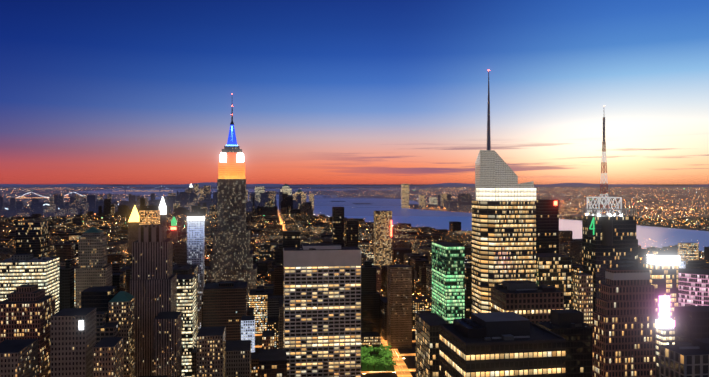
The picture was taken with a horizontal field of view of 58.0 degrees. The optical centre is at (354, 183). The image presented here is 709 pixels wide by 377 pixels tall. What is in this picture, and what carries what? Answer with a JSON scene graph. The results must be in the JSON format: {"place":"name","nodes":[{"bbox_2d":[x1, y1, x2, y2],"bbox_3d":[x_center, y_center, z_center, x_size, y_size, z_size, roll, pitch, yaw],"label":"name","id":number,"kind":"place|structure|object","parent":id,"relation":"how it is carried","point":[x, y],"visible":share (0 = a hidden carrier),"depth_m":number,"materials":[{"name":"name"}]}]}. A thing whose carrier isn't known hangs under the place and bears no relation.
{"place":"outdoors","nodes":[
{"label":"outdoors","id":0,"kind":"place"},
{"bbox_2d":[0,182,707,186],"bbox_3d":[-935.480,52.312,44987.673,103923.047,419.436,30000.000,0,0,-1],"label":"hills","id":1,"kind":"structure","parent":0,"point":[445,184],"depth_m":57038.99,"materials":[{"name":"blue"}]},
{"bbox_2d":[0,173,708,208],"bbox_3d":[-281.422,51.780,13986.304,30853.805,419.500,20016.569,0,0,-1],"label":"haze veils","id":2,"kind":"object","parent":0,"point":[323,188],"visible":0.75,"depth_m":9995.89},
{"bbox_2d":[0,184,708,376],"bbox_3d":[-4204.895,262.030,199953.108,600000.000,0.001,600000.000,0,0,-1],"label":"ground","id":3,"kind":"structure","parent":0,"point":[410,362],"depth_m":14477.30,"materials":[{"name":"grey"}]},
{"bbox_2d":[5,186,172,211],"bbox_3d":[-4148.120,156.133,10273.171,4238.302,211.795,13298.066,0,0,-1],"label":"bridges","id":4,"kind":"structure","parent":3,"relation":"on","point":[67,194],"depth_m":8969.54,"materials":[{"name":"grey metal"}]},
{"bbox_2d":[207,208,453,376],"bbox_3d":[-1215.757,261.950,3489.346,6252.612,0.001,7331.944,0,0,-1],"label":"street","id":5,"kind":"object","parent":3,"relation":"on","point":[401,369],"visible":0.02,"depth_m":942.96,"materials":[{"name":"asphalt"}]},
{"bbox_2d":[0,70,708,376],"bbox_3d":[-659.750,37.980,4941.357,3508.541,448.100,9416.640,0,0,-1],"label":"buildings","id":6,"kind":"structure","parent":3,"relation":"on","point":[625,316],"depth_m":595.89,"materials":[{"name":"concrete"}]},
{"bbox_2d":[0,189,708,376],"bbox_3d":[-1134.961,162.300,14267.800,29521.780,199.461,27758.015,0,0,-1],"label":"city blocks","id":7,"kind":"structure","parent":3,"relation":"on","point":[224,303],"depth_m":2660.30,"materials":[{"name":"black concrete"}]},
{"bbox_2d":[361,343,396,370],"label":"park trees","id":8,"kind":"object","parent":3,"relation":"on","point":[381,360],"visible":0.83,"depth_m":919.32,"materials":[{"name":"green plant"}]},
{"bbox_2d":[0,0,708,183],"label":"sky","id":9,"kind":"structure","parent":0,"point":[392,90],"materials":[{"name":"blue"}]},
{"bbox_2d":[3,187,708,299],"bbox_3d":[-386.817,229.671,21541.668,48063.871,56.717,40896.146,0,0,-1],"label":"city lamps","id":10,"kind":"object","parent":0,"point":[454,196],"visible":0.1,"depth_m":6235.59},
{"bbox_2d":[70,189,708,250],"bbox_3d":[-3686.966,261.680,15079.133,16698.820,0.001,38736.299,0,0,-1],"label":"water","id":11,"kind":"structure","parent":0,"point":[650,236],"depth_m":4702.60,"materials":[{"name":"blue liquid"}]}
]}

